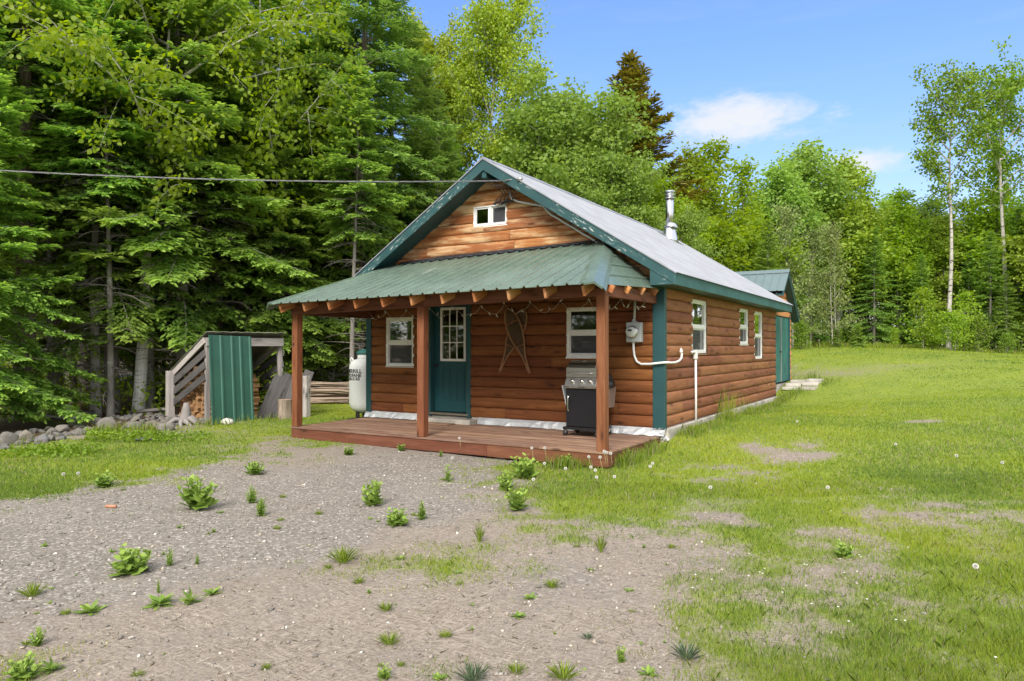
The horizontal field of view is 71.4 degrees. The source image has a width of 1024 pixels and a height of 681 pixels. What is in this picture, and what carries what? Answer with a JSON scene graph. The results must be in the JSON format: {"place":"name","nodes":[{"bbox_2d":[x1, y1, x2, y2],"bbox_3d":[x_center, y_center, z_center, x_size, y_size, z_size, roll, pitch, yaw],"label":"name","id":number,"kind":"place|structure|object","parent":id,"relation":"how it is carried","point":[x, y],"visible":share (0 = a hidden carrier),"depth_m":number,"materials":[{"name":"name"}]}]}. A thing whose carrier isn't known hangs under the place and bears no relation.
{"place":"outdoors","nodes":[
{"label":"outdoors","id":0,"kind":"place"},
{"bbox_2d":[0,347,1023,680],"bbox_3d":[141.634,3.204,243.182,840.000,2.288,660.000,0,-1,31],"label":"ground","id":1,"kind":"structure","parent":0,"point":[362,459],"depth_m":5.63,"materials":[{"name":"gravel"}]},
{"bbox_2d":[3,650,42,680],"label":"weed plant","id":2,"kind":"object","parent":1,"relation":"on","point":[21,671],"visible":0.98,"depth_m":3.62,"materials":[{"name":"plant"}]},
{"bbox_2d":[0,20,104,415],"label":"fir tree","id":3,"kind":"object","parent":1,"relation":"on","point":[49,113],"visible":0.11,"depth_m":17.04,"materials":[{"name":"green plant"}]},
{"bbox_2d":[0,23,108,423],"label":"fir tree","id":4,"kind":"object","parent":1,"relation":"on","point":[22,390],"visible":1,"depth_m":14.97,"materials":[{"name":"green plant"}]},
{"bbox_2d":[0,0,119,414],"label":"fir tree","id":5,"kind":"object","parent":1,"relation":"on","point":[26,70],"visible":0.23,"depth_m":16.57,"materials":[{"name":"green plant"}]},
{"bbox_2d":[0,0,171,415],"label":"fir tree","id":6,"kind":"object","parent":1,"relation":"on","point":[45,127],"visible":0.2,"depth_m":17.09,"materials":[{"name":"green plant"}]},
{"bbox_2d":[0,0,171,412],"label":"fir tree","id":7,"kind":"object","parent":1,"relation":"on","point":[81,314],"visible":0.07,"depth_m":17.15,"materials":[{"name":"green plant"}]},
{"bbox_2d":[25,0,173,415],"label":"fir tree","id":8,"kind":"object","parent":1,"relation":"on","point":[109,185],"visible":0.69,"depth_m":16.65,"materials":[{"name":"green plant"}]},
{"bbox_2d":[0,427,211,457],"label":"grass edge plants","id":9,"kind":"object","parent":1,"relation":"on","point":[54,450],"depth_m":12.61,"materials":[{"name":"green plant"}]},
{"bbox_2d":[0,0,251,412],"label":"fir tree","id":10,"kind":"object","parent":1,"relation":"on","point":[117,322],"visible":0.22,"depth_m":17.16,"materials":[{"name":"green plant"}]},
{"bbox_2d":[107,542,152,575],"bbox_3d":[-2.884,1.646,5.375,0.353,0.239,0.291,0,-1,-31],"label":"weed plant","id":11,"kind":"object","parent":1,"relation":"on","point":[132,564],"visible":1,"depth_m":5.33,"materials":[{"name":"plant"}]},
{"bbox_2d":[81,1,220,408],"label":"fir tree","id":12,"kind":"object","parent":1,"relation":"on","point":[151,367],"visible":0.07,"depth_m":18.63,"materials":[{"name":"green plant"}]},
{"bbox_2d":[133,321,175,401],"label":"sapling","id":13,"kind":"object","parent":1,"relation":"on","point":[157,372],"visible":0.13,"depth_m":20.86,"materials":[{"name":"green plant"}]},
{"bbox_2d":[19,0,318,406],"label":"fir tree","id":14,"kind":"object","parent":1,"relation":"on","point":[180,342],"visible":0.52,"depth_m":17.76,"materials":[{"name":"green plant"}]},
{"bbox_2d":[0,0,349,413],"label":"birch tree","id":15,"kind":"object","parent":1,"relation":"on","point":[93,46],"visible":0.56,"depth_m":16.77,"materials":[{"name":"green plant"}]},
{"bbox_2d":[2,347,365,415],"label":"forest floor plants","id":16,"kind":"object","parent":1,"relation":"on","point":[126,392],"visible":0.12,"depth_m":17.84,"materials":[{"name":"green plant"}]},
{"bbox_2d":[167,402,200,425],"bbox_3d":[-6.968,1.606,15.278,0.623,0.555,0.728,0,-1,14],"label":"root stump","id":17,"kind":"object","parent":1,"relation":"on","point":[184,417],"visible":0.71,"depth_m":15.22,"materials":[{"name":"grey wood"}]},
{"bbox_2d":[176,474,218,509],"bbox_3d":[-3.311,1.595,7.486,0.439,0.387,0.440,0,-1,39],"label":"weed plant","id":18,"kind":"object","parent":1,"relation":"on","point":[201,499],"visible":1,"depth_m":7.45,"materials":[{"name":"plant"}]},
{"bbox_2d":[122,9,272,378],"bbox_3d":[-8.886,-4.974,19.977,4.285,14.320,4.011,0,-1,-14],"label":"fir tree","id":19,"kind":"object","parent":1,"relation":"on","point":[244,104],"visible":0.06,"depth_m":19.64,"materials":[{"name":"green plant"}]},
{"bbox_2d":[122,0,308,394],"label":"fir tree","id":20,"kind":"object","parent":1,"relation":"on","point":[218,282],"visible":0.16,"depth_m":19.27,"materials":[{"name":"green plant"}]},
{"bbox_2d":[165,331,285,419],"bbox_3d":[-6.849,0.859,16.993,2.406,2.098,2.029,-1,-1,42],"label":"woodshed","id":21,"kind":"object","parent":1,"relation":"on","point":[197,353],"visible":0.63,"depth_m":16.63,"materials":[{"name":"grey wood"}]},
{"bbox_2d":[208,335,253,425],"bbox_3d":[-6.087,0.861,15.508,0.157,1.952,1.100,0,-1,31],"label":"metal panel","id":22,"kind":"object","parent":1,"relation":"on","point":[231,376],"visible":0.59,"depth_m":15.49,"materials":[{"name":"metal"}]},
{"bbox_2d":[154,29,314,317],"bbox_3d":[-8.391,-4.737,20.430,5.784,13.839,4.783,0,-1,2],"label":"broadleaf tree","id":23,"kind":"object","parent":1,"relation":"on","point":[247,167],"visible":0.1,"depth_m":19.32,"materials":[{"name":"plant"}]},
{"bbox_2d":[197,62,304,371],"bbox_3d":[-8.002,-3.304,21.030,4.064,10.742,4.035,0,-1,11],"label":"fir tree","id":24,"kind":"object","parent":1,"relation":"on","point":[256,274],"visible":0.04,"depth_m":20.34,"materials":[{"name":"green plant"}]},
{"bbox_2d":[171,0,356,396],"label":"fir tree","id":25,"kind":"object","parent":1,"relation":"on","point":[276,3],"visible":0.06,"depth_m":21.85,"materials":[{"name":"green plant"}]},
{"bbox_2d":[219,61,346,380],"bbox_3d":[-6.589,-3.056,20.739,4.128,10.252,4.051,-1,-1,43],"label":"fir tree","id":26,"kind":"object","parent":1,"relation":"on","point":[310,341],"visible":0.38,"depth_m":20.07,"materials":[{"name":"green plant"}]},
{"bbox_2d":[149,0,416,371],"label":"birch tree","id":27,"kind":"object","parent":1,"relation":"on","point":[321,9],"visible":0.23,"depth_m":19.59,"materials":[{"name":"green plant"}]},
{"bbox_2d":[257,369,313,418],"bbox_3d":[-5.293,1.272,16.665,1.310,1.181,0.200,0,-1,-24],"label":"board panel","id":28,"kind":"object","parent":1,"relation":"on","point":[280,387],"visible":0.49,"depth_m":16.60,"materials":[{"name":"grey wood"}]},
{"bbox_2d":[245,82,364,381],"bbox_3d":[-6.389,-2.834,21.422,3.848,9.739,3.921,0,-1,-18],"label":"fir tree","id":29,"kind":"object","parent":1,"relation":"on","point":[342,326],"visible":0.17,"depth_m":20.91,"materials":[{"name":"green plant"}]},
{"bbox_2d":[303,376,310,416],"bbox_3d":[-4.786,1.323,16.600,0.150,1.005,0.150,0,-1,31],"label":"wood post","id":30,"kind":"object","parent":1,"relation":"on","point":[306,393],"visible":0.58,"depth_m":16.55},
{"bbox_2d":[309,330,344,381],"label":"sapling","id":31,"kind":"object","parent":1,"relation":"on","point":[316,379],"visible":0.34,"depth_m":22.36,"materials":[{"name":"green plant"}]},
{"bbox_2d":[282,0,385,381],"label":"fir tree","id":32,"kind":"object","parent":1,"relation":"on","point":[326,247],"visible":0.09,"depth_m":22.24,"materials":[{"name":"green plant"}]},
{"bbox_2d":[324,340,356,381],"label":"sapling","id":33,"kind":"object","parent":1,"relation":"on","point":[343,370],"visible":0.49,"depth_m":22.62,"materials":[{"name":"green plant"}]},
{"bbox_2d":[349,349,365,418],"bbox_3d":[-3.230,1.012,15.794,0.750,1.646,0.754,0,-1,31],"label":"propane tank","id":34,"kind":"object","parent":1,"relation":"on","point":[357,385],"visible":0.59,"depth_m":15.47,"materials":[{"name":"metal"}]},
{"bbox_2d":[302,46,414,403],"bbox_3d":[-4.183,-3.077,19.837,2.999,10.266,2.718,0,-1,8],"label":"fir tree","id":35,"kind":"object","parent":1,"relation":"on","point":[370,162],"visible":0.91,"depth_m":19.81,"materials":[{"name":"green plant"}]},
{"bbox_2d":[261,0,461,381],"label":"spruce tree","id":36,"kind":"object","parent":1,"relation":"on","point":[364,18],"visible":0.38,"depth_m":22.10,"materials":[{"name":"green plant"}]},
{"bbox_2d":[361,479,384,506],"bbox_3d":[-1.496,1.636,7.669,0.275,0.319,0.284,0,-1,38],"label":"weed plant","id":37,"kind":"object","parent":1,"relation":"on","point":[371,497],"visible":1,"depth_m":7.64,"materials":[{"name":"plant"}]},
{"bbox_2d":[345,0,447,341],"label":"spruce tree","id":38,"kind":"object","parent":1,"relation":"on","point":[409,89],"visible":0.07,"depth_m":24.73,"materials":[{"name":"green plant"}]},
{"bbox_2d":[396,52,457,225],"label":"spruce tree","id":39,"kind":"object","parent":1,"relation":"on","point":[427,81],"visible":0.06,"depth_m":26.25,"materials":[{"name":"green plant"}]},
{"bbox_2d":[397,88,463,215],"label":"spruce tree","id":40,"kind":"object","parent":1,"relation":"on","point":[436,188],"visible":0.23,"depth_m":23.87,"materials":[{"name":"green plant"}]},
{"bbox_2d":[379,4,488,194],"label":"birch tree","id":41,"kind":"object","parent":1,"relation":"on","point":[444,43],"visible":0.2,"depth_m":30.64,"materials":[{"name":"green plant"}]},
{"bbox_2d":[451,659,493,680],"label":"grass tuft","id":42,"kind":"object","parent":1,"relation":"on","point":[471,676],"visible":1,"depth_m":3.65,"materials":[{"name":"plant"}]},
{"bbox_2d":[424,0,556,185],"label":"birch tree","id":43,"kind":"object","parent":1,"relation":"on","point":[499,26],"visible":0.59,"depth_m":29.06,"materials":[{"name":"green plant"}]},
{"bbox_2d":[504,488,529,510],"bbox_3d":[0.047,1.667,7.499,0.286,0.257,0.277,-1,-1,44],"label":"weed plant","id":44,"kind":"object","parent":1,"relation":"on","point":[516,501],"visible":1,"depth_m":7.47,"materials":[{"name":"plant"}]},
{"bbox_2d":[509,453,538,478],"bbox_3d":[0.182,1.642,9.319,0.367,0.331,0.445,0,-1,-20],"label":"weed plant","id":45,"kind":"object","parent":1,"relation":"on","point":[526,470],"visible":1,"depth_m":9.27,"materials":[{"name":"plant"}]},
{"bbox_2d":[266,156,792,467],"bbox_3d":[1.576,-1.096,16.554,7.282,6.405,12.523,0,-1,31],"label":"log cabin","id":46,"kind":"object","parent":1,"relation":"on","point":[465,248],"visible":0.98,"depth_m":13.02,"materials":[{"name":"brown wood"}]},
{"bbox_2d":[0,170,594,240],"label":"service cable","id":47,"kind":"object","parent":46,"relation":"attached to","point":[504,201],"visible":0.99,"depth_m":12.48,"materials":[{"name":"metal"}]},
{"bbox_2d":[385,317,414,367],"bbox_3d":[-2.283,0.041,14.732,0.764,1.040,0.147,0,-1,31],"label":"window","id":48,"kind":"structure","parent":46,"relation":"in","point":[398,352],"depth_m":14.74,"materials":[{"name":"white plastic"}]},
{"bbox_2d":[428,304,471,417],"bbox_3d":[-1.203,0.372,14.067,1.030,2.259,0.205,0,-1,31],"label":"door","id":49,"kind":"structure","parent":46,"relation":"in","point":[449,380],"depth_m":14.16,"materials":[{"name":"teal"}]},
{"bbox_2d":[473,203,506,227],"bbox_3d":[-0.401,-2.376,13.600,0.789,0.431,0.106,0,-1,31],"label":"window","id":50,"kind":"structure","parent":46,"relation":"in","point":[495,213],"depth_m":13.55,"materials":[{"name":"white plastic"}]},
{"bbox_2d":[498,308,527,372],"bbox_3d":[0.009,0.006,13.230,0.641,1.199,0.053,0,-1,31],"label":"snowshoe","id":51,"kind":"object","parent":46,"relation":"attached to","point":[522,316],"visible":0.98,"depth_m":13.25,"materials":[{"name":"brown wood"}]},
{"bbox_2d":[504,308,530,373],"bbox_3d":[0.094,0.000,13.136,0.570,1.229,0.053,0,-1,31],"label":"snowshoe","id":52,"kind":"object","parent":46,"relation":"attached to","point":[507,315],"visible":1,"depth_m":13.15,"materials":[{"name":"brown wood"}]},
{"bbox_2d":[565,307,595,358],"bbox_3d":[1.315,-0.139,12.569,0.764,0.915,0.147,0,-1,31],"label":"window","id":53,"kind":"structure","parent":46,"relation":"in","point":[581,344],"depth_m":12.60,"materials":[{"name":"white plastic"}]},
{"bbox_2d":[562,360,615,436],"bbox_3d":[1.283,0.956,11.858,0.820,1.246,0.574,0,-1,31],"label":"gas grill","id":54,"kind":"object","parent":46,"relation":"on","point":[579,389],"visible":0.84,"depth_m":11.70,"materials":[{"name":"black metal"}]},
{"bbox_2d":[626,301,682,364],"bbox_3d":[2.487,-0.264,11.971,1.157,1.355,0.544,0,-1,-18],"label":"electric meter","id":55,"kind":"object","parent":46,"relation":"attached to","point":[634,330],"visible":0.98,"depth_m":11.90,"materials":[{"name":"grey plastic"}]},
{"bbox_2d":[690,298,705,354],"bbox_3d":[3.525,-0.254,13.567,0.106,1.045,0.964,0,-1,31],"label":"window","id":56,"kind":"structure","parent":46,"relation":"in","point":[699,307],"depth_m":13.63,"materials":[{"name":"white plastic"}]},
{"bbox_2d":[754,311,761,358],"bbox_3d":[6.163,-0.122,17.954,0.106,1.220,0.924,0,-1,31],"label":"window","id":57,"kind":"structure","parent":46,"relation":"in","point":[758,315],"depth_m":18.04,"materials":[{"name":"white plastic"}]},
{"bbox_2d":[541,658,582,680],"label":"grass tuft","id":58,"kind":"object","parent":1,"relation":"on","point":[563,674],"visible":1,"depth_m":3.65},
{"bbox_2d":[491,55,670,204],"bbox_3d":[2.374,-4.458,27.809,7.638,12.493,7.986,0,-1,-29],"label":"broadleaf tree","id":59,"kind":"object","parent":1,"relation":"on","point":[562,118],"visible":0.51,"depth_m":26.16,"materials":[{"name":"plant"}]},
{"bbox_2d":[510,97,679,224],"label":"broadleaf tree","id":60,"kind":"object","parent":1,"relation":"on","point":[611,125],"visible":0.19,"depth_m":25.49,"materials":[{"name":"plant"}]},
{"bbox_2d":[569,132,657,222],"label":"broadleaf tree","id":61,"kind":"object","parent":1,"relation":"on","point":[605,169],"visible":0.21,"depth_m":25.09,"materials":[{"name":"plant"}]},
{"bbox_2d":[599,49,714,226],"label":"spruce tree","id":62,"kind":"object","parent":1,"relation":"on","point":[630,73],"visible":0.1,"depth_m":30.42,"materials":[{"name":"green plant"}]},
{"bbox_2d":[638,160,719,245],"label":"broadleaf tree","id":63,"kind":"object","parent":1,"relation":"on","point":[658,200],"visible":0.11,"depth_m":27.02,"materials":[{"name":"plant"}]},
{"bbox_2d":[649,201,729,260],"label":"broadleaf tree","id":64,"kind":"object","parent":1,"relation":"on","point":[692,227],"visible":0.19,"depth_m":24.27,"materials":[{"name":"plant"}]},
{"bbox_2d":[657,141,734,235],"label":"broadleaf tree","id":65,"kind":"object","parent":1,"relation":"on","point":[690,156],"visible":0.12,"depth_m":34.52,"materials":[{"name":"green plant"}]},
{"bbox_2d":[684,134,767,271],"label":"broadleaf tree","id":66,"kind":"object","parent":1,"relation":"on","point":[732,239],"visible":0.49,"depth_m":32.34,"materials":[{"name":"plant"}]},
{"bbox_2d":[713,154,819,278],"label":"broadleaf tree","id":67,"kind":"object","parent":1,"relation":"on","point":[741,190],"visible":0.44,"depth_m":35.57,"materials":[{"name":"plant"}]},
{"bbox_2d":[735,269,799,392],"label":"log shed","id":68,"kind":"structure","parent":1,"relation":"on","point":[778,283],"depth_m":21.21,"materials":[{"name":"wood"}]},
{"bbox_2d":[776,316,781,382],"bbox_3d":[7.636,0.256,20.510,0.111,1.920,1.181,0,-1,31],"label":"door","id":69,"kind":"structure","parent":68,"relation":"in","point":[778,319],"depth_m":20.72,"materials":[{"name":"teal wood"}]},
{"bbox_2d":[781,317,787,381],"bbox_3d":[8.234,0.267,21.555,0.060,1.920,1.223,0,-1,31],"label":"door","id":70,"kind":"structure","parent":68,"relation":"in","point":[784,321],"depth_m":21.53,"materials":[{"name":"teal wood"}]},
{"bbox_2d":[752,219,796,338],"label":"fir tree","id":71,"kind":"object","parent":1,"relation":"on","point":[766,250],"visible":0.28,"depth_m":32.07,"materials":[{"name":"green plant"}]},
{"bbox_2d":[728,157,821,313],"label":"broadleaf tree","id":72,"kind":"object","parent":1,"relation":"on","point":[776,188],"visible":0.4,"depth_m":38.29,"materials":[{"name":"plant"}]},
{"bbox_2d":[767,198,820,347],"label":"willow tree","id":73,"kind":"object","parent":1,"relation":"on","point":[788,219],"visible":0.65,"depth_m":35.49,"materials":[{"name":"green plant"}]},
{"bbox_2d":[782,379,823,389],"bbox_3d":[8.659,1.302,21.202,0.955,0.278,1.746,0,-1,31],"label":"paver step","id":74,"kind":"object","parent":1,"relation":"on","point":[805,384],"visible":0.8,"depth_m":21.03,"materials":[{"name":"concrete"}]},
{"bbox_2d":[790,320,819,348],"bbox_3d":[13.837,-0.287,34.008,1.487,1.739,1.190,0,-1,39],"label":"shrub","id":75,"kind":"object","parent":1,"relation":"on","point":[800,326],"visible":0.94,"depth_m":33.92,"materials":[{"name":"green plant"}]},
{"bbox_2d":[767,136,861,340],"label":"broadleaf tree","id":76,"kind":"object","parent":1,"relation":"on","point":[810,156],"visible":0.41,"depth_m":39.88,"materials":[{"name":"plant"}]},
{"bbox_2d":[795,223,835,347],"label":"willow tree","id":77,"kind":"object","parent":1,"relation":"on","point":[813,235],"visible":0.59,"depth_m":37.89,"materials":[{"name":"green plant"}]},
{"bbox_2d":[807,218,866,343],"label":"willow tree","id":78,"kind":"object","parent":1,"relation":"on","point":[830,238],"visible":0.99,"depth_m":36.39,"materials":[{"name":"green plant"}]},
{"bbox_2d":[800,148,889,339],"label":"broadleaf tree","id":79,"kind":"object","parent":1,"relation":"on","point":[844,216],"visible":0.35,"depth_m":41.16,"materials":[{"name":"green plant"}]},
{"bbox_2d":[829,199,877,343],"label":"fir tree","id":80,"kind":"object","parent":1,"relation":"on","point":[849,309],"visible":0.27,"depth_m":41.75,"materials":[{"name":"green plant"}]},
{"bbox_2d":[834,197,893,336],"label":"broadleaf tree","id":81,"kind":"object","parent":1,"relation":"on","point":[872,212],"visible":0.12,"depth_m":43.08,"materials":[{"name":"green plant"}]},
{"bbox_2d":[844,226,902,348],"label":"fir tree","id":82,"kind":"object","parent":1,"relation":"on","point":[877,312],"visible":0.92,"depth_m":39.93,"materials":[{"name":"green plant"}]},
{"bbox_2d":[840,168,933,320],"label":"broadleaf tree","id":83,"kind":"object","parent":1,"relation":"on","point":[895,259],"visible":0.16,"depth_m":42.27,"materials":[{"name":"plant"}]},
{"bbox_2d":[881,246,912,344],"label":"fir tree","id":84,"kind":"object","parent":1,"relation":"on","point":[897,299],"visible":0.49,"depth_m":41.91,"materials":[{"name":"green plant"}]},
{"bbox_2d":[878,201,922,316],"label":"broadleaf tree","id":85,"kind":"object","parent":1,"relation":"on","point":[892,211],"visible":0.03,"depth_m":46.37,"materials":[{"name":"green plant"}]},
{"bbox_2d":[856,183,953,344],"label":"broadleaf tree","id":86,"kind":"object","parent":1,"relation":"on","point":[905,233],"visible":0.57,"depth_m":42.71,"materials":[{"name":"plant"}]},
{"bbox_2d":[793,301,1023,350],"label":"undergrowth","id":87,"kind":"object","parent":1,"relation":"on","point":[844,337],"visible":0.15,"depth_m":40.77,"materials":[{"name":"green plant"}]},
{"bbox_2d":[898,254,939,345],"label":"fir tree","id":88,"kind":"object","parent":1,"relation":"on","point":[920,267],"visible":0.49,"depth_m":40.60,"materials":[{"name":"green plant"}]},
{"bbox_2d":[904,286,942,348],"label":"sapling","id":89,"kind":"object","parent":1,"relation":"on","point":[923,293],"visible":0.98,"depth_m":35.39,"materials":[{"name":"green plant"}]},
{"bbox_2d":[886,192,960,326],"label":"broadleaf tree","id":90,"kind":"object","parent":1,"relation":"on","point":[926,206],"visible":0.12,"depth_m":45.56,"materials":[{"name":"plant"}]},
{"bbox_2d":[916,206,980,347],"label":"broadleaf tree","id":91,"kind":"object","parent":1,"relation":"on","point":[941,280],"visible":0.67,"depth_m":42.97,"materials":[{"name":"green plant"}]},
{"bbox_2d":[923,303,976,350],"bbox_3d":[21.366,-0.539,34.732,1.839,2.554,2.078,0,-1,-29],"label":"shrub","id":92,"kind":"object","parent":1,"relation":"on","point":[950,326],"visible":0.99,"depth_m":34.52,"materials":[{"name":"green plant"}]},
{"bbox_2d":[902,59,1019,348],"bbox_3d":[24.347,-7.338,39.010,4.932,16.570,5.406,1,-1,-44],"label":"poplar tree","id":93,"kind":"object","parent":1,"relation":"on","point":[931,163],"visible":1,"depth_m":39.24,"materials":[{"name":"green plant"}]},
{"bbox_2d":[948,289,985,350],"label":"sapling","id":94,"kind":"object","parent":1,"relation":"on","point":[964,297],"visible":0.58,"depth_m":36.33,"materials":[{"name":"green plant"}]},
{"bbox_2d":[952,253,985,347],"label":"fir tree","id":95,"kind":"object","parent":1,"relation":"on","point":[974,276],"visible":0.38,"depth_m":41.83,"materials":[{"name":"green plant"}]},
{"bbox_2d":[936,156,1023,350],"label":"broadleaf tree","id":96,"kind":"object","parent":1,"relation":"on","point":[989,223],"visible":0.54,"depth_m":42.19,"materials":[{"name":"plant"}]},
{"bbox_2d":[961,310,1002,351],"bbox_3d":[23.186,-0.355,35.425,1.637,2.392,2.045,0,-1,6],"label":"shrub","id":97,"kind":"object","parent":1,"relation":"on","point":[976,328],"visible":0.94,"depth_m":35.26,"materials":[{"name":"green plant"}]},
{"bbox_2d":[945,34,1023,329],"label":"poplar tree","id":98,"kind":"object","parent":1,"relation":"on","point":[997,149],"visible":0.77,"depth_m":41.19,"materials":[{"name":"green plant"}]},
{"bbox_2d":[962,230,1018,350],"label":"fir tree","id":99,"kind":"object","parent":1,"relation":"on","point":[990,261],"visible":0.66,"depth_m":38.90,"materials":[{"name":"green plant"}]},
{"bbox_2d":[983,292,1023,351],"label":"shrub","id":100,"kind":"object","parent":1,"relation":"on","point":[1020,309],"visible":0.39,"depth_m":40.14,"materials":[{"name":"green plant"}]},
{"bbox_2d":[988,208,1023,351],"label":"fir tree","id":101,"kind":"object","parent":1,"relation":"on","point":[1017,211],"visible":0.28,"depth_m":41.02,"materials":[{"name":"green plant"}]},
{"bbox_2d":[991,271,1023,352],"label":"fir tree","id":102,"kind":"object","parent":1,"relation":"on","point":[1012,314],"visible":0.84,"depth_m":37.45,"materials":[{"name":"green plant"}]},
{"bbox_2d":[995,172,1023,294],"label":"broadleaf tree","id":103,"kind":"object","parent":1,"relation":"on","point":[1018,244],"visible":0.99,"depth_m":38.95,"materials":[{"name":"green plant"}]},
{"bbox_2d":[0,346,1023,680],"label":"grass","id":104,"kind":"structure","parent":0,"point":[992,482],"depth_m":7.35,"materials":[{"name":"plant"}]},
{"bbox_2d":[0,340,1023,470],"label":"tall grass","id":105,"kind":"structure","parent":0,"point":[631,457],"depth_m":14.18,"materials":[{"name":"plant"}]},
{"bbox_2d":[7,0,1023,345],"label":"sky","id":106,"kind":"structure","parent":0,"point":[764,76],"materials":[{"name":"blue"}]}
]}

